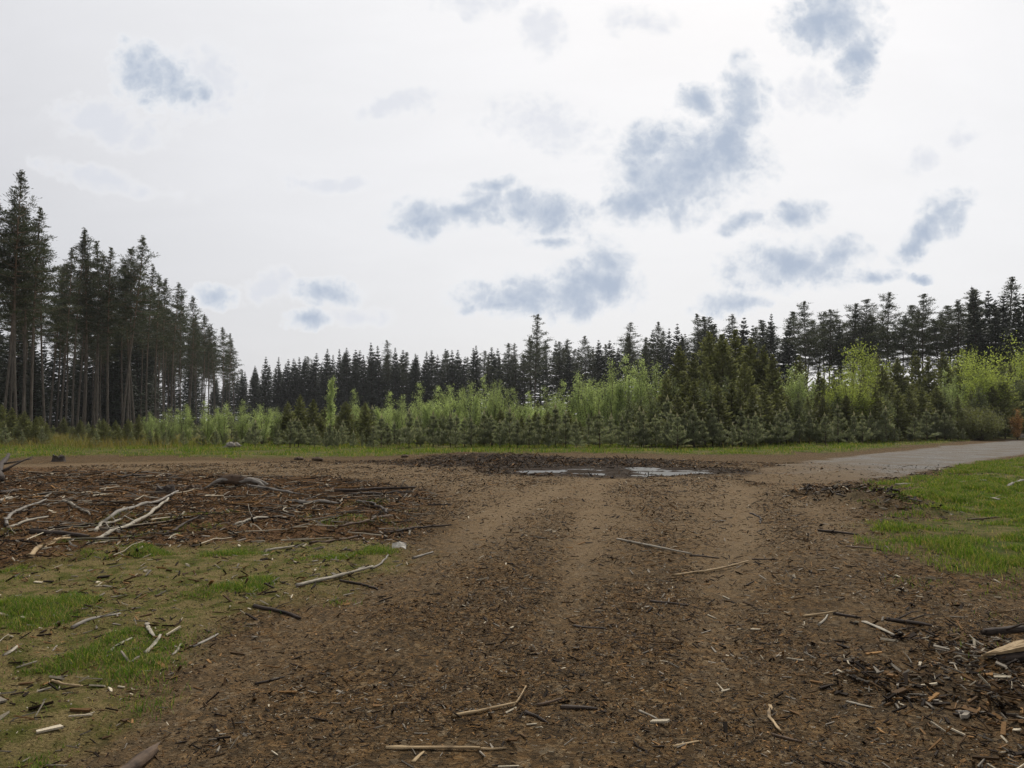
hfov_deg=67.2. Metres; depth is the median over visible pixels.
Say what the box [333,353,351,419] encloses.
spruce tree
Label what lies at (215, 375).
pine tree
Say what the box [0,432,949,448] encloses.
dry grass
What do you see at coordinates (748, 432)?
young pine
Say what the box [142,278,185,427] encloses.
pine tree
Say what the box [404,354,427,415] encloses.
spruce tree
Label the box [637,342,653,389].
pine tree
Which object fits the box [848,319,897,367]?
pine tree
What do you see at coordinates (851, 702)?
stick
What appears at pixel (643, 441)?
young pine
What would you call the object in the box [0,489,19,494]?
fallen branch
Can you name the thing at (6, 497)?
fallen branch
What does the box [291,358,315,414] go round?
spruce tree
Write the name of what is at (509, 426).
young pine
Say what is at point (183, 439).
young pine
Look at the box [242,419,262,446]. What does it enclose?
young pine
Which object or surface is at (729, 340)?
spruce tree
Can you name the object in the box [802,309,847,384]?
pine tree
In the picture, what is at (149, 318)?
pine tree
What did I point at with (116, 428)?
bushy conifer
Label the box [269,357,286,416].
spruce tree
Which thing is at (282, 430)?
bushy conifer
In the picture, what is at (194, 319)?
pine tree
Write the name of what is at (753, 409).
bushy conifer
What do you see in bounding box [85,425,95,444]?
bushy conifer
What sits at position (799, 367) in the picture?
bushy conifer
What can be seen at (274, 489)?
fallen branch
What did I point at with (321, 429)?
bushy conifer
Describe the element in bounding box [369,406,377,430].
young pine
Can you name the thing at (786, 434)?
young pine
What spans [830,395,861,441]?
bushy conifer
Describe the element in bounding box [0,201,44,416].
pine tree
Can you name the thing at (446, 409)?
birch sapling
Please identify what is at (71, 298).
pine tree
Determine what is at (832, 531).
stick
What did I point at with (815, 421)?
young pine
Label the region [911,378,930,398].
bushy conifer
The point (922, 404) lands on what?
bushy conifer
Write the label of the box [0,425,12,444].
young pine
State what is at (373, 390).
spruce tree
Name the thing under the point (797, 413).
willow sapling
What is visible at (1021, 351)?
spruce tree
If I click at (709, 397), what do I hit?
conifer
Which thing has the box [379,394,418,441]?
birch sapling
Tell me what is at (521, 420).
bushy conifer
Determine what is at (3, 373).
spruce tree
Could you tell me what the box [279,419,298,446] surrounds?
young pine
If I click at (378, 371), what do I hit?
spruce tree
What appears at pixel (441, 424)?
willow sapling
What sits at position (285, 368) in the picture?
spruce tree
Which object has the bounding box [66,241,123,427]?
pine tree
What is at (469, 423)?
willow sapling
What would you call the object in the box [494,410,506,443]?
bushy conifer
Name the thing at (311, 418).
bushy conifer
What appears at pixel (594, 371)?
spruce tree
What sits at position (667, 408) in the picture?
young pine
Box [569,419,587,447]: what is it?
young pine
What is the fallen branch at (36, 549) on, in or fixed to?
on the ground at (64, 572)
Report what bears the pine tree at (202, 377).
on the ground at (64, 572)
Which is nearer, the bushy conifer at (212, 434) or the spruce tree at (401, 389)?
the bushy conifer at (212, 434)
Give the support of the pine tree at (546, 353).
on the ground at (64, 572)
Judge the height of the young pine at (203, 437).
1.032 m
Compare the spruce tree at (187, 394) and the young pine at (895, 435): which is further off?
the spruce tree at (187, 394)
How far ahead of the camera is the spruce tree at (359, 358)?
218.43 m
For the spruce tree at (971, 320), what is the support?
on the ground at (64, 572)
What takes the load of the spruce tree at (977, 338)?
on the ground at (64, 572)
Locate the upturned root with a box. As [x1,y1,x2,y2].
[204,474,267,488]
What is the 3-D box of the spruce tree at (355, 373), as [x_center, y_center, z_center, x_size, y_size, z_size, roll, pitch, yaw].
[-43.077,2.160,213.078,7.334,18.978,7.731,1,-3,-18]
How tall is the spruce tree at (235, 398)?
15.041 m
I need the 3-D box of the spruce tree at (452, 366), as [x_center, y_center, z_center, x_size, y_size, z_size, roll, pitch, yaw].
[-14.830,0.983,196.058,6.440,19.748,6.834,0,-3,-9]
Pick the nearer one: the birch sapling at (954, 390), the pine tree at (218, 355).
the birch sapling at (954, 390)
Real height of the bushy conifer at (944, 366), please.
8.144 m
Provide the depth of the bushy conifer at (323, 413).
60.99 m
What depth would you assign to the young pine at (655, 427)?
43.44 m
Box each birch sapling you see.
[140,413,157,440]
[152,408,179,443]
[173,401,198,440]
[199,400,219,440]
[211,400,231,440]
[228,400,254,443]
[248,401,273,444]
[265,406,283,441]
[322,377,336,427]
[350,388,367,439]
[372,392,394,437]
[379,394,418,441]
[410,382,434,435]
[420,385,443,438]
[439,383,467,429]
[457,380,485,434]
[474,375,494,423]
[485,376,510,421]
[506,387,526,425]
[523,391,543,427]
[529,385,565,437]
[548,379,577,423]
[566,368,597,433]
[577,376,610,435]
[592,357,640,434]
[605,353,644,430]
[621,352,650,426]
[638,359,672,414]
[774,364,809,411]
[789,370,818,439]
[934,370,953,399]
[942,375,968,435]
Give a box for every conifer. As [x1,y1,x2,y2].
[0,405,10,432]
[0,407,20,442]
[13,410,32,443]
[24,417,43,442]
[31,416,52,433]
[44,424,53,443]
[56,417,68,437]
[68,426,75,437]
[72,420,87,438]
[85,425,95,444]
[93,419,115,444]
[111,420,124,444]
[119,419,135,443]
[132,414,145,443]
[153,431,159,442]
[206,418,216,437]
[274,402,299,443]
[279,419,286,439]
[281,425,292,444]
[292,394,309,433]
[300,399,326,441]
[309,423,323,443]
[317,420,327,442]
[319,407,336,438]
[328,401,362,441]
[349,425,360,443]
[351,402,377,442]
[363,422,373,444]
[476,422,487,444]
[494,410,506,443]
[512,416,528,444]
[525,412,549,444]
[531,400,541,410]
[537,411,558,443]
[560,410,574,443]
[564,400,577,414]
[571,422,585,443]
[583,414,603,444]
[629,406,652,446]
[648,396,669,440]
[654,372,682,419]
[655,345,691,394]
[659,393,697,447]
[677,353,702,405]
[678,379,697,430]
[679,379,711,446]
[692,358,717,434]
[695,378,715,445]
[696,331,737,386]
[704,333,758,404]
[705,384,735,445]
[711,367,729,403]
[719,382,745,441]
[724,338,767,396]
[725,328,754,389]
[727,388,753,444]
[730,362,769,407]
[735,388,750,415]
[736,389,768,444]
[750,345,784,393]
[751,390,780,443]
[755,384,771,410]
[756,354,790,420]
[765,389,794,443]
[783,397,801,443]
[785,356,814,397]
[800,396,819,442]
[808,372,830,416]
[812,393,823,441]
[813,394,835,442]
[824,379,839,439]
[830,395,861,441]
[851,389,877,441]
[854,374,873,393]
[856,381,877,417]
[863,386,893,440]
[870,365,906,435]
[871,352,886,384]
[885,358,927,397]
[886,386,902,439]
[889,389,916,438]
[899,386,923,439]
[905,350,927,393]
[908,385,930,438]
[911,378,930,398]
[912,387,939,439]
[917,357,943,401]
[925,387,958,438]
[927,352,957,396]
[945,362,966,433]
[951,395,970,439]
[959,392,978,436]
[985,386,1014,438]
[991,376,1023,438]
[992,360,1005,434]
[1003,362,1022,432]
[1019,382,1023,432]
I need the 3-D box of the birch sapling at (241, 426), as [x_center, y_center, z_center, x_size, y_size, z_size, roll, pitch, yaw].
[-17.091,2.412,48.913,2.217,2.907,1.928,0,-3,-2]
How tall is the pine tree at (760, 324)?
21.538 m
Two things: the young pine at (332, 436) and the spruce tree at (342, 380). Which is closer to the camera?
the young pine at (332, 436)
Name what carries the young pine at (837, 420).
on the ground at (64, 572)
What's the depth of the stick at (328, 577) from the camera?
7.45 m
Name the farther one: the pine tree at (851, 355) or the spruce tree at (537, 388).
the spruce tree at (537, 388)
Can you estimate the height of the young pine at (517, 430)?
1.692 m
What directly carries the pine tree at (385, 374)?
on the ground at (64, 572)
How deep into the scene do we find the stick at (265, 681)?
4.70 m
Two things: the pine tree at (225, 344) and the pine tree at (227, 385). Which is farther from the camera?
the pine tree at (227, 385)
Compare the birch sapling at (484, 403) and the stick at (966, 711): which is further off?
the birch sapling at (484, 403)
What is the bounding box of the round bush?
[955,402,1012,439]
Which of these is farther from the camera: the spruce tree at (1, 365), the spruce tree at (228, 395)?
the spruce tree at (228, 395)
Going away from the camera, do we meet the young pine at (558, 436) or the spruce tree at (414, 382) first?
the young pine at (558, 436)
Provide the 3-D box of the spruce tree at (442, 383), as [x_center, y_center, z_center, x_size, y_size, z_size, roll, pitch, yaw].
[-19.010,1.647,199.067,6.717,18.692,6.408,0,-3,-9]
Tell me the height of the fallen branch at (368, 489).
0.276 m
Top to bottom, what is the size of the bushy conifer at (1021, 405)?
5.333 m
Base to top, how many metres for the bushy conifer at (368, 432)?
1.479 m
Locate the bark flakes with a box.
[0,451,1023,766]
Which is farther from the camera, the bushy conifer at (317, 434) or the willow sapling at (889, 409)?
the willow sapling at (889, 409)
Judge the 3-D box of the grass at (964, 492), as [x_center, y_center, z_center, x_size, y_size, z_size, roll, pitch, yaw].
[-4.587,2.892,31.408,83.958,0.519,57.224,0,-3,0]
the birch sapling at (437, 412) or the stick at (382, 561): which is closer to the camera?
the stick at (382, 561)
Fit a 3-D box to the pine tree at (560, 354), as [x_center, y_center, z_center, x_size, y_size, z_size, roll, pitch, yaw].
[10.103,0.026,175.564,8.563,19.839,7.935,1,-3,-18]
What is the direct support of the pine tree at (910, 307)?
on the ground at (64, 572)
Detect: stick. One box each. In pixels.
[2,645,17,655]
[51,679,82,686]
[71,610,122,628]
[143,634,161,652]
[144,622,154,635]
[192,633,218,646]
[252,602,301,618]
[254,676,284,684]
[295,565,373,586]
[339,579,377,589]
[371,554,388,568]
[385,745,480,749]
[411,751,424,762]
[412,551,432,558]
[452,702,516,716]
[478,747,505,750]
[512,685,526,706]
[525,710,557,723]
[537,698,562,706]
[560,704,597,709]
[572,624,605,628]
[616,538,691,553]
[639,710,657,718]
[649,600,688,605]
[671,560,748,575]
[673,740,701,747]
[689,555,718,557]
[749,512,765,523]
[752,557,776,559]
[767,704,781,730]
[771,733,802,742]
[803,610,836,616]
[817,528,858,534]
[818,614,828,624]
[832,612,859,617]
[845,545,879,548]
[846,700,874,707]
[861,621,894,634]
[886,611,938,626]
[955,710,983,712]
[967,516,999,519]
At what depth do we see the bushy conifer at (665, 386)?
51.88 m
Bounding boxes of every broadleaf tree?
[813,359,882,437]
[838,337,893,392]
[941,345,999,390]
[955,352,1020,426]
[975,330,1023,383]
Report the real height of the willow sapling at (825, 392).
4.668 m
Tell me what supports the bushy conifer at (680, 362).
on the ground at (64, 572)
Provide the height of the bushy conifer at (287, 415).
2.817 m
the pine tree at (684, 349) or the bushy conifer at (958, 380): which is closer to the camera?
the bushy conifer at (958, 380)
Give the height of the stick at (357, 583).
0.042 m
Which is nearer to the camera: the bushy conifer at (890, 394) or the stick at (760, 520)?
the stick at (760, 520)
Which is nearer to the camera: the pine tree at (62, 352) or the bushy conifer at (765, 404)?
the bushy conifer at (765, 404)
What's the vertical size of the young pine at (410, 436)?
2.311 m
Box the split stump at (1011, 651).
[981,639,1023,662]
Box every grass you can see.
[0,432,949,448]
[0,438,1023,767]
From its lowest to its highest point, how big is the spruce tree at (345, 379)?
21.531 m
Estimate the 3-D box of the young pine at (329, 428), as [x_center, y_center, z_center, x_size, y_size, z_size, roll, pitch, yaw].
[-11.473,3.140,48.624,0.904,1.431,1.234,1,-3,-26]
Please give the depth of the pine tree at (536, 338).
150.56 m
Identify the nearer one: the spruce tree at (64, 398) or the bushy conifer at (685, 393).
the bushy conifer at (685, 393)
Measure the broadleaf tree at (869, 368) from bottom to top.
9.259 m
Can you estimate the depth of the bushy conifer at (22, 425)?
49.61 m
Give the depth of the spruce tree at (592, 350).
181.82 m
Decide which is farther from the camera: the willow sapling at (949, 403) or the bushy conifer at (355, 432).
the willow sapling at (949, 403)
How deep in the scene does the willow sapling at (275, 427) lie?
47.57 m
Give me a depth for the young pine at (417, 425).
43.52 m
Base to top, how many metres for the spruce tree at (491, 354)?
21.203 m
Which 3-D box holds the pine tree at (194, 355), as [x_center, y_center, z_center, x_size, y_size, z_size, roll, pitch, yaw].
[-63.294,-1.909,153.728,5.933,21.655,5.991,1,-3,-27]
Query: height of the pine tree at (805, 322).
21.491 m
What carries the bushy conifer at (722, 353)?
on the ground at (64, 572)
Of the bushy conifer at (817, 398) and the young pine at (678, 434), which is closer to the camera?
the young pine at (678, 434)
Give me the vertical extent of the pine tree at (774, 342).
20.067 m
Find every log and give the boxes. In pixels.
[120,742,159,767]
[980,623,1023,635]
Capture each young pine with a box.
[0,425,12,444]
[16,431,26,445]
[37,427,47,443]
[90,429,101,444]
[127,429,135,444]
[142,431,154,444]
[161,430,171,445]
[178,431,188,445]
[190,424,198,437]
[197,419,205,435]
[197,432,208,445]
[210,430,221,444]
[221,434,228,443]
[227,414,240,439]
[232,430,242,443]
[240,428,252,443]
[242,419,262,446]
[273,430,282,443]
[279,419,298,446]
[288,419,305,445]
[292,419,310,446]
[302,425,317,444]
[305,424,321,447]
[322,430,331,446]
[324,423,331,440]
[327,426,342,444]
[333,430,341,445]
[334,421,349,440]
[337,425,347,444]
[349,430,357,445]
[357,433,364,445]
[365,426,378,446]
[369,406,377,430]
[374,414,392,446]
[380,422,395,446]
[390,422,401,438]
[393,428,403,445]
[398,409,419,446]
[411,418,426,446]
[414,427,425,446]
[424,411,442,446]
[433,425,445,446]
[441,414,462,447]
[448,422,463,447]
[451,413,460,443]
[454,417,476,446]
[461,419,478,446]
[476,412,494,443]
[478,415,499,446]
[490,421,509,446]
[499,409,516,446]
[510,419,527,448]
[516,416,538,448]
[528,412,543,446]
[544,427,554,447]
[546,403,566,445]
[551,424,567,443]
[555,410,574,447]
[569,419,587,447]
[582,413,594,445]
[587,411,612,447]
[600,417,618,442]
[602,414,617,438]
[604,418,619,446]
[615,417,631,445]
[616,421,638,447]
[630,406,651,447]
[634,410,652,446]
[649,415,664,447]
[656,394,672,438]
[658,409,680,447]
[661,420,673,446]
[665,414,691,448]
[674,409,688,447]
[680,404,703,447]
[694,418,711,444]
[703,404,724,446]
[710,421,728,446]
[726,422,742,447]
[730,408,748,445]
[740,416,758,447]
[745,413,766,447]
[754,414,774,444]
[764,423,777,444]
[768,413,781,443]
[770,410,792,444]
[777,406,800,443]
[790,417,805,443]
[802,412,821,443]
[808,419,822,443]
[813,412,839,444]
[826,404,847,441]
[842,427,857,442]
[843,413,861,442]
[855,413,874,441]
[864,411,880,439]
[873,406,895,441]
[879,426,887,442]
[889,427,898,442]
[895,428,903,441]
[906,414,924,440]
[911,409,941,440]
[928,409,946,440]
[935,410,954,440]
[942,416,959,439]
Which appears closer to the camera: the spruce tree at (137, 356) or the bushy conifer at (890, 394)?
the bushy conifer at (890, 394)
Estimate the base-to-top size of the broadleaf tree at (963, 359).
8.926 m
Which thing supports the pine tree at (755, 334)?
on the ground at (64, 572)
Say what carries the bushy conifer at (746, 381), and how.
on the ground at (64, 572)
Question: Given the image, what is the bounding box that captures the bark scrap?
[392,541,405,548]
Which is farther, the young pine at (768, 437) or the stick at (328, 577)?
the young pine at (768, 437)
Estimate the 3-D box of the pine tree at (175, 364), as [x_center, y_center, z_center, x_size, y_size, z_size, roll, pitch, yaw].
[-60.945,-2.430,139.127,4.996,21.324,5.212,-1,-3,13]
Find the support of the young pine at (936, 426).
on the ground at (64, 572)
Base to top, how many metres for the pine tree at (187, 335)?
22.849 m
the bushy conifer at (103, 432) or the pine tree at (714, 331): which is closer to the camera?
the bushy conifer at (103, 432)
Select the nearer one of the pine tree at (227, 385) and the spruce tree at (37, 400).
the spruce tree at (37, 400)
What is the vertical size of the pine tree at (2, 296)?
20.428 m
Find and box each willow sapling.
[272,423,283,441]
[377,421,390,444]
[438,412,446,444]
[440,410,452,441]
[466,413,475,445]
[504,414,517,443]
[510,398,524,419]
[616,395,636,436]
[617,407,635,445]
[631,396,647,426]
[637,390,663,445]
[659,376,683,415]
[716,375,738,426]
[788,389,810,443]
[813,382,840,432]
[823,393,847,440]
[879,391,897,439]
[937,390,956,439]
[956,376,978,413]
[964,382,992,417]
[997,370,1023,431]
[1009,376,1023,430]
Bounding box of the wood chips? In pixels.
[0,454,1023,767]
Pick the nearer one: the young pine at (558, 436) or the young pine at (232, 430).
the young pine at (558, 436)
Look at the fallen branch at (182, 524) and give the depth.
11.12 m
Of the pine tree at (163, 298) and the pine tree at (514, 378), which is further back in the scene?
the pine tree at (514, 378)
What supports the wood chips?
on the dirt track
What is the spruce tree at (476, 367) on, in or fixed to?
on the ground at (64, 572)
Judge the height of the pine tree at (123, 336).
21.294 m
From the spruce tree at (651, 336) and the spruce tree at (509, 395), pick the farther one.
the spruce tree at (509, 395)
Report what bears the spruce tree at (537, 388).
on the ground at (64, 572)
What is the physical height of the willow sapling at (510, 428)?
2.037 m
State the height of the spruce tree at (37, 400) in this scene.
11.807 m
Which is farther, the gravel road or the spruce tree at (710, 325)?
the spruce tree at (710, 325)
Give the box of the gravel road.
[741,440,1023,484]
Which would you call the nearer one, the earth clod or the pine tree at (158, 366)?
the earth clod
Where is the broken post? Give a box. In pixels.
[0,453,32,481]
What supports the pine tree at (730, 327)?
on the ground at (64, 572)
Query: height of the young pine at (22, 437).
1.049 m
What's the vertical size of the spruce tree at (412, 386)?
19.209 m
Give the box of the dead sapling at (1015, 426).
[1007,409,1023,439]
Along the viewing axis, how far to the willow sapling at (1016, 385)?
67.73 m
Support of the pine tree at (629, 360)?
on the ground at (64, 572)
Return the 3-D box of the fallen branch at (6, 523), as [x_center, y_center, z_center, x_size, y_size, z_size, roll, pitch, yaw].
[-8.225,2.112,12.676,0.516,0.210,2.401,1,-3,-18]
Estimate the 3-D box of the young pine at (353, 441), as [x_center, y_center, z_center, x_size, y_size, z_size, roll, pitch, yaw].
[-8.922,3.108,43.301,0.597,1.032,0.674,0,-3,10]
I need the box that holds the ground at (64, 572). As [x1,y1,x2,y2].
[0,422,1023,752]
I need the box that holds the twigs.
[0,464,1023,767]
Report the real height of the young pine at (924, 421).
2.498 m
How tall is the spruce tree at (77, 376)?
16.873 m
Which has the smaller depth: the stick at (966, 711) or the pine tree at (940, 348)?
the stick at (966, 711)
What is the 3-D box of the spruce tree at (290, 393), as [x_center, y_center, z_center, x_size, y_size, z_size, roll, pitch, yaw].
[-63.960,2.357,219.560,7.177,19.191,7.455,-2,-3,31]
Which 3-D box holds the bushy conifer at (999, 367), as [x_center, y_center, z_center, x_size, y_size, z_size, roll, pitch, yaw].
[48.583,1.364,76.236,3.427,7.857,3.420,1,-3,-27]
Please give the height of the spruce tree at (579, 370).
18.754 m
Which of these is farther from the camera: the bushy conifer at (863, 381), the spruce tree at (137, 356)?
the spruce tree at (137, 356)
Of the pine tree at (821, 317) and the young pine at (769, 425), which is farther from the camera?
the pine tree at (821, 317)
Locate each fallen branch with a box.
[0,489,13,501]
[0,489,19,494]
[0,498,46,526]
[7,516,48,527]
[25,535,70,557]
[29,529,90,536]
[47,492,90,515]
[69,490,157,493]
[89,497,168,541]
[94,510,132,530]
[104,490,178,521]
[117,466,152,477]
[165,507,211,532]
[190,505,218,513]
[233,505,285,524]
[248,484,300,493]
[264,545,293,551]
[291,494,338,503]
[309,535,362,543]
[334,479,416,491]
[338,512,389,526]
[345,490,408,495]
[356,498,388,513]
[384,521,451,533]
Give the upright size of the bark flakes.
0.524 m
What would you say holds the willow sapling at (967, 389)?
on the ground at (64, 572)
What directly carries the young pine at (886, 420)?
on the ground at (64, 572)
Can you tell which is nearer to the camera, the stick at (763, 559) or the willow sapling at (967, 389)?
the stick at (763, 559)
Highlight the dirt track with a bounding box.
[0,460,1023,767]
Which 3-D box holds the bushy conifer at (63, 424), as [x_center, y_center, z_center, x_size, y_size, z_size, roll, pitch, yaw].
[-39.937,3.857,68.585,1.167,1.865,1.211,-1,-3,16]
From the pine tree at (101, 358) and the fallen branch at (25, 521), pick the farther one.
the pine tree at (101, 358)
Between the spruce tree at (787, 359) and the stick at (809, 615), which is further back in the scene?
the spruce tree at (787, 359)
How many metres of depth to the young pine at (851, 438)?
49.00 m
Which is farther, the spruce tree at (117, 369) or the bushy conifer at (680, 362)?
the spruce tree at (117, 369)
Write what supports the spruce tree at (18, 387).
on the ground at (64, 572)
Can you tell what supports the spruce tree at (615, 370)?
on the ground at (64, 572)
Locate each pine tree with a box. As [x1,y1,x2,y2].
[0,169,51,421]
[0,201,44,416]
[0,203,20,301]
[0,203,49,417]
[0,219,39,410]
[0,248,51,412]
[0,259,10,328]
[0,279,11,321]
[0,279,32,414]
[0,300,32,420]
[4,206,66,425]
[11,238,78,432]
[17,279,39,381]
[17,314,52,375]
[22,259,56,380]
[42,263,80,430]
[43,301,61,429]
[46,273,79,431]
[47,263,80,425]
[48,247,86,434]
[50,321,84,430]
[53,227,104,426]
[64,252,101,429]
[65,281,103,423]
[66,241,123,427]
[67,236,110,432]
[68,315,84,385]
[68,323,90,397]
[72,314,99,428]
[75,253,121,427]
[83,247,133,433]
[84,335,99,427]
[87,302,115,420]
[89,312,113,427]
[91,349,111,403]
[92,284,124,426]
[99,293,120,375]
[105,260,152,431]
[109,291,134,419]
[111,235,163,429]
[113,246,157,420]
[116,277,143,424]
[129,316,148,389]
[132,283,157,428]
[135,266,165,430]
[141,277,172,431]
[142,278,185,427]
[146,305,173,423]
[149,320,172,422]
[150,307,173,427]
[154,307,176,428]
[155,282,195,427]
[157,320,179,422]
[161,349,182,413]
[165,315,185,419]
[168,294,193,421]
[172,311,194,406]
[174,343,186,408]
[175,352,188,408]
[176,296,207,426]
[177,328,202,400]
[183,343,203,412]
[184,321,209,406]
[186,316,208,428]
[186,339,206,427]
[193,314,217,425]
[197,334,212,415]
[198,344,207,425]
[199,340,220,404]
[200,367,220,414]
[201,327,218,425]
[201,346,216,419]
[206,325,223,423]
[210,364,221,417]
[212,341,221,415]
[214,327,232,419]
[216,350,235,414]
[220,333,241,423]
[221,353,234,424]
[225,344,244,424]
[235,371,247,402]
[264,369,280,414]
[292,356,314,386]
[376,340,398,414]
[379,356,394,407]
[394,352,414,416]
[434,350,457,400]
[457,358,473,406]
[466,357,486,393]
[469,350,497,407]
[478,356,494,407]
[495,343,522,398]
[504,343,527,406]
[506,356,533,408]
[513,344,540,403]
[520,314,554,405]
[521,337,540,406]
[536,342,556,401]
[540,341,575,403]
[545,347,571,391]
[546,346,577,402]
[551,339,580,396]
[558,349,583,402]
[570,336,597,393]
[571,345,606,398]
[598,344,610,385]
[606,322,645,394]
[612,338,647,390]
[616,342,639,389]
[637,337,650,372]
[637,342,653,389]
[645,321,673,391]
[648,331,674,380]
[670,337,691,373]
[683,316,726,363]
[685,314,708,367]
[696,324,719,360]
[720,314,748,348]
[741,327,768,375]
[753,320,784,377]
[756,324,796,372]
[775,311,816,379]
[785,320,824,380]
[786,301,827,379]
[800,323,843,378]
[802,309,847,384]
[802,312,834,376]
[825,303,876,377]
[825,315,853,372]
[829,323,869,379]
[841,299,881,365]
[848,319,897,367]
[862,292,909,380]
[865,318,898,370]
[867,318,910,371]
[874,315,920,377]
[882,305,931,375]
[896,309,944,377]
[900,293,944,374]
[917,305,967,367]
[920,312,965,363]
[921,319,954,375]
[933,288,999,363]
[935,299,983,361]
[980,276,1022,347]
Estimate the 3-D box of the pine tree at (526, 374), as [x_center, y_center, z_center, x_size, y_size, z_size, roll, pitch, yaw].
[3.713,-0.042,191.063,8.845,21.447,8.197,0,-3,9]
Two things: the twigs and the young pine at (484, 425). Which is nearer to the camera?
the twigs
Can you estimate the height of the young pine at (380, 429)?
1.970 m
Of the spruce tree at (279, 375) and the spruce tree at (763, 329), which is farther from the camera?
the spruce tree at (279, 375)
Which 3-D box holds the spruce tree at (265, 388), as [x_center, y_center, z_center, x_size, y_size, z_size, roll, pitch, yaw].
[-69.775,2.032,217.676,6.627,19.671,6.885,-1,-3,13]
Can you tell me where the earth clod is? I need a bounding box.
[312,457,323,460]
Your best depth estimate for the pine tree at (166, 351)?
134.60 m
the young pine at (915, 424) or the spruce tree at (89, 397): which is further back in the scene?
the spruce tree at (89, 397)
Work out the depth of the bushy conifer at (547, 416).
47.92 m
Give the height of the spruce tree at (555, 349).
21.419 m
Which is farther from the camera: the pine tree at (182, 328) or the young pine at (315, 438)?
the pine tree at (182, 328)
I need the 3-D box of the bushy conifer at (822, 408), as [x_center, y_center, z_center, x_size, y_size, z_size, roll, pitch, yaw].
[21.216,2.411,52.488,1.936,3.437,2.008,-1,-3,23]
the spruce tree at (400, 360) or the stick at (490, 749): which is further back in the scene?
the spruce tree at (400, 360)
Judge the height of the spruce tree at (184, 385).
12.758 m
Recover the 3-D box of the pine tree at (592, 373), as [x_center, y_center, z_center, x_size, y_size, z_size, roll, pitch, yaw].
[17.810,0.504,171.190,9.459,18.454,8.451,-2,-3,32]
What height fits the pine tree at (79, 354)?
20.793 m
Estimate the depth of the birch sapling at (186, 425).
48.09 m
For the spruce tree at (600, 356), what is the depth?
166.02 m
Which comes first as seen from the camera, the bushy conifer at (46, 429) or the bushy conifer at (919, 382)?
the bushy conifer at (46, 429)
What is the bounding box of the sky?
[0,0,1023,420]
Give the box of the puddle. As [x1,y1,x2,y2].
[516,467,712,476]
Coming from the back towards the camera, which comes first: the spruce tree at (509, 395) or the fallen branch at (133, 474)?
the spruce tree at (509, 395)
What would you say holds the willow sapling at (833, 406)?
on the ground at (64, 572)
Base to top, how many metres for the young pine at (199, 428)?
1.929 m
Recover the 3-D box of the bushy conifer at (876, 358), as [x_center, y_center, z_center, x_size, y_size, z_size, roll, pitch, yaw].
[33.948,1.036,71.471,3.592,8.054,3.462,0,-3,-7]
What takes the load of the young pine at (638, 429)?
on the ground at (64, 572)
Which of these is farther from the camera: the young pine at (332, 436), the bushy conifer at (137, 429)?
the bushy conifer at (137, 429)
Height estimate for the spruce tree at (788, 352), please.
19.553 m
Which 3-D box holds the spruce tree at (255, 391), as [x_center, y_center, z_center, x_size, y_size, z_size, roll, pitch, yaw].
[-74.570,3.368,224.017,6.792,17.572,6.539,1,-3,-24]
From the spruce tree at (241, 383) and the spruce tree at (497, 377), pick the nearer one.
the spruce tree at (497, 377)
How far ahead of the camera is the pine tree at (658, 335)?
154.89 m
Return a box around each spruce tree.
[0,320,48,416]
[0,330,21,408]
[0,339,20,409]
[0,357,13,411]
[17,343,53,426]
[27,340,54,424]
[37,347,80,425]
[44,356,63,426]
[48,362,80,428]
[55,343,101,426]
[68,358,88,423]
[80,361,116,422]
[88,332,135,426]
[95,333,144,427]
[116,335,164,427]
[131,341,167,427]
[140,358,166,417]
[159,364,184,424]
[177,378,186,423]
[179,375,200,426]
[182,378,212,424]
[184,374,205,423]
[205,383,220,421]
[209,380,219,422]
[216,382,230,415]
[220,382,233,414]
[225,376,241,423]
[234,374,250,420]
[235,373,251,424]
[242,369,264,423]
[245,367,266,419]
[253,357,276,424]
[261,365,274,422]
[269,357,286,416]
[274,361,297,421]
[276,366,293,417]
[280,360,304,402]
[288,363,304,415]
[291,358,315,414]
[293,357,305,415]
[302,353,324,421]
[304,360,323,407]
[311,348,336,420]
[317,360,333,420]
[326,355,336,401]
[329,349,347,417]
[333,348,355,419]
[333,352,350,408]
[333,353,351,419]
[345,359,368,413]
[348,352,365,407]
[350,350,362,388]
[352,355,372,415]
[360,343,383,419]
[362,362,382,412]
[367,346,388,420]
[380,355,394,412]
[385,348,406,418]
[385,350,408,422]
[392,359,410,416]
[403,357,426,416]
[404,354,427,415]
[412,360,435,421]
[417,350,442,413]
[422,352,429,395]
[428,354,449,412]
[433,349,450,388]
[438,361,455,415]
[441,350,462,415]
[445,350,467,407]
[452,357,472,415]
[452,359,471,417]
[462,346,484,418]
[469,348,480,405]
[472,348,497,411]
[480,354,503,413]
[485,348,504,408]
[489,356,509,406]
[501,353,509,402]
[501,355,524,416]
[503,360,529,412]
[514,360,533,416]
[529,353,550,411]
[537,354,554,415]
[545,341,567,406]
[557,351,582,409]
[568,347,587,410]
[581,345,604,400]
[585,340,611,409]
[586,347,595,406]
[596,341,622,395]
[604,348,624,411]
[630,342,657,404]
[634,330,661,398]
[658,328,674,381]
[670,324,684,369]
[674,334,689,376]
[683,334,691,372]
[698,316,717,361]
[725,324,730,344]
[738,318,754,361]
[746,326,758,348]
[756,321,770,375]
[760,313,787,385]
[775,331,795,383]
[777,318,805,386]
[825,322,850,389]
[946,289,997,378]
[953,287,997,376]
[959,307,988,372]
[969,291,1008,372]
[977,299,1007,376]
[978,296,1022,374]
[998,293,1023,371]
[1005,294,1023,353]
[1013,332,1023,368]
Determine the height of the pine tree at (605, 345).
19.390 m
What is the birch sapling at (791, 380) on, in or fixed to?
on the ground at (64, 572)
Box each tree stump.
[51,454,65,461]
[155,484,175,492]
[186,485,201,489]
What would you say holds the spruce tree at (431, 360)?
on the ground at (64, 572)

